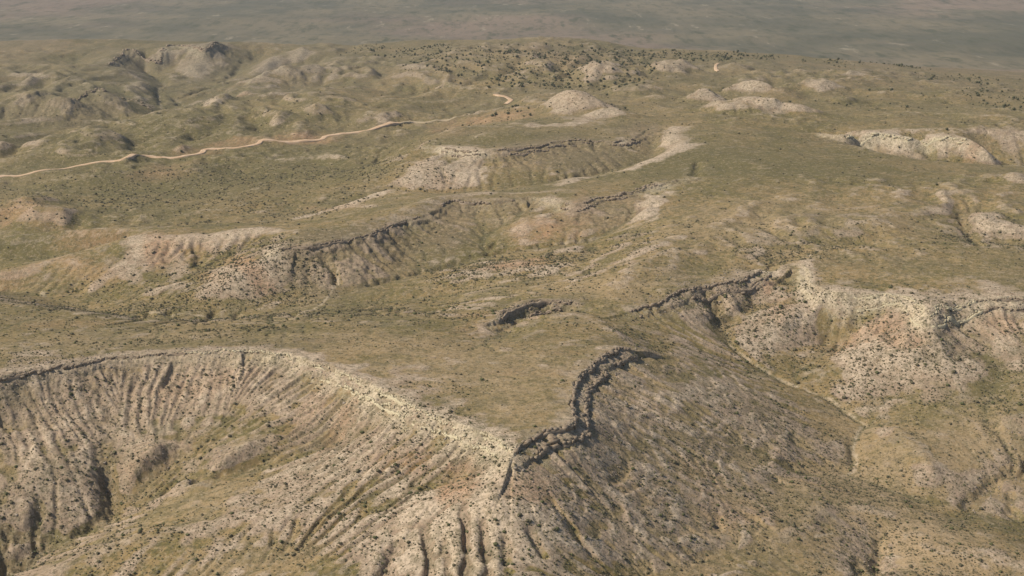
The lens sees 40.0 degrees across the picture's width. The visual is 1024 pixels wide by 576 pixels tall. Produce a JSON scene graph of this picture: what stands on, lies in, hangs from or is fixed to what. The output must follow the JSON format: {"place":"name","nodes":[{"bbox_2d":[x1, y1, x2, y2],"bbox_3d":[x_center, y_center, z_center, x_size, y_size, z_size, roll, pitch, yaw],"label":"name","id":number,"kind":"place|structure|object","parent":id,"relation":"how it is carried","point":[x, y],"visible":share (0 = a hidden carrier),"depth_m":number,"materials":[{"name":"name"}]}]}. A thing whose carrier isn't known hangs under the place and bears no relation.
{"place":"outdoors","nodes":[
{"label":"outdoors","id":0,"kind":"place"},
{"bbox_2d":[0,121,401,176],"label":"dirt road","id":1,"kind":"structure","parent":0,"point":[203,151],"depth_m":1706.66,"materials":[{"name":"beige soil"}]},
{"bbox_2d":[399,116,457,122],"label":"dirt road","id":2,"kind":"structure","parent":0,"point":[427,121],"depth_m":1838.28,"materials":[{"name":"beige soil"}]},
{"bbox_2d":[493,94,512,103],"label":"dirt road","id":3,"kind":"structure","parent":0,"point":[509,99],"depth_m":1975.11,"materials":[{"name":"beige soil"}]},
{"bbox_2d":[0,0,1023,575],"bbox_3d":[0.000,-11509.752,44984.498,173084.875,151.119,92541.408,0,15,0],"label":"ground","id":4,"kind":"structure","parent":0,"point":[278,50],"depth_m":1059.89,"materials":[{"name":"beige soil"}]},
{"bbox_2d":[0,352,186,380],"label":"rock ledge","id":5,"kind":"object","parent":4,"relation":"on","point":[22,375],"visible":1,"depth_m":794.13,"materials":[{"name":"stone"}]},
{"bbox_2d":[72,88,151,109],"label":"rock ledge","id":6,"kind":"object","parent":4,"relation":"on","point":[93,91],"visible":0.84,"depth_m":2041.95,"materials":[{"name":"stone"}]},
{"bbox_2d":[108,41,217,64],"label":"rock ledge","id":7,"kind":"object","parent":4,"relation":"on","point":[148,60],"visible":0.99,"depth_m":2565.08,"materials":[{"name":"grey stone"}]},
{"bbox_2d":[186,349,329,372],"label":"rock ledge","id":8,"kind":"object","parent":4,"relation":"on","point":[288,355],"visible":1,"depth_m":806.57,"materials":[{"name":"stone"}]},
{"bbox_2d":[278,216,418,249],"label":"rock ledge","id":9,"kind":"object","parent":4,"relation":"on","point":[326,244],"visible":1,"depth_m":1134.89,"materials":[{"name":"grey stone"}]},
{"bbox_2d":[321,372,510,456],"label":"rock ledge","id":10,"kind":"object","parent":4,"relation":"on","point":[401,403],"visible":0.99,"depth_m":722.18,"materials":[{"name":"stone"}]},
{"bbox_2d":[440,199,514,206],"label":"rock ledge","id":11,"kind":"object","parent":4,"relation":"on","point":[466,203],"visible":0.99,"depth_m":1259.46,"materials":[{"name":"grey stone"}]},
{"bbox_2d":[0,264,1022,575],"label":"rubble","id":12,"kind":"object","parent":4,"relation":"on","point":[472,430],"visible":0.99,"depth_m":793.40,"materials":[{"name":"grey stone"}]},
{"bbox_2d":[0,218,1023,575],"bbox_3d":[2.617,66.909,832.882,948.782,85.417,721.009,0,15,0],"label":"shrub cover","id":13,"kind":"object","parent":4,"relation":"on","point":[310,314],"visible":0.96,"depth_m":794.17,"materials":[{"name":"green plant"}]},
{"bbox_2d":[0,55,1023,306],"bbox_3d":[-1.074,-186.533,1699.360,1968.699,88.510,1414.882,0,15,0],"label":"distant shrub cover","id":14,"kind":"object","parent":4,"relation":"on","point":[398,175],"visible":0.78,"depth_m":1464.32,"materials":[{"name":"green plant"}]},
{"bbox_2d":[29,43,1023,247],"bbox_3d":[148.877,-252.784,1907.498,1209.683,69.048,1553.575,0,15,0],"label":"juniper woodland","id":15,"kind":"object","parent":4,"relation":"on","point":[653,54],"visible":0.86,"depth_m":2337.00,"materials":[{"name":"green plant"}]},
{"bbox_2d":[498,300,572,320],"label":"rock ledge","id":16,"kind":"object","parent":4,"relation":"on","point":[539,304],"visible":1,"depth_m":943.75,"materials":[{"name":"grey stone"}]},
{"bbox_2d":[441,138,639,158],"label":"rock ledge","id":17,"kind":"object","parent":4,"relation":"on","point":[521,149],"visible":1,"depth_m":1511.91,"materials":[{"name":"grey stone"}]},
{"bbox_2d":[524,306,560,318],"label":"rock ledge","id":18,"kind":"object","parent":4,"relation":"on","point":[546,313],"visible":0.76,"depth_m":942.69,"materials":[{"name":"beige stone"}]},
{"bbox_2d":[514,347,629,454],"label":"rock ledge","id":19,"kind":"object","parent":4,"relation":"on","point":[563,428],"visible":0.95,"depth_m":715.07,"materials":[{"name":"grey stone"}]},
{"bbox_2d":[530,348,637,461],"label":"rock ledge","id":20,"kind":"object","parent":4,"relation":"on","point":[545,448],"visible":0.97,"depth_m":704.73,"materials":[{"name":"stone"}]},
{"bbox_2d":[560,183,660,211],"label":"rock ledge","id":21,"kind":"object","parent":4,"relation":"on","point":[623,193],"visible":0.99,"depth_m":1256.25,"materials":[{"name":"grey stone"}]},
{"bbox_2d":[630,271,771,317],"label":"rock ledge","id":22,"kind":"object","parent":4,"relation":"on","point":[729,290],"visible":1,"depth_m":983.34,"materials":[{"name":"grey stone"}]},
{"bbox_2d":[833,133,966,145],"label":"rock ledge","id":23,"kind":"object","parent":4,"relation":"on","point":[935,139],"visible":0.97,"depth_m":1564.67,"materials":[{"name":"stone"}]},
{"bbox_2d":[854,293,982,328],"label":"rock ledge","id":24,"kind":"object","parent":4,"relation":"on","point":[954,321],"visible":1,"depth_m":942.06,"materials":[{"name":"stone"}]},
{"bbox_2d":[976,297,1023,312],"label":"rock ledge","id":25,"kind":"object","parent":4,"relation":"on","point":[1002,300],"visible":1,"depth_m":948.91,"materials":[{"name":"grey stone"}]}
]}

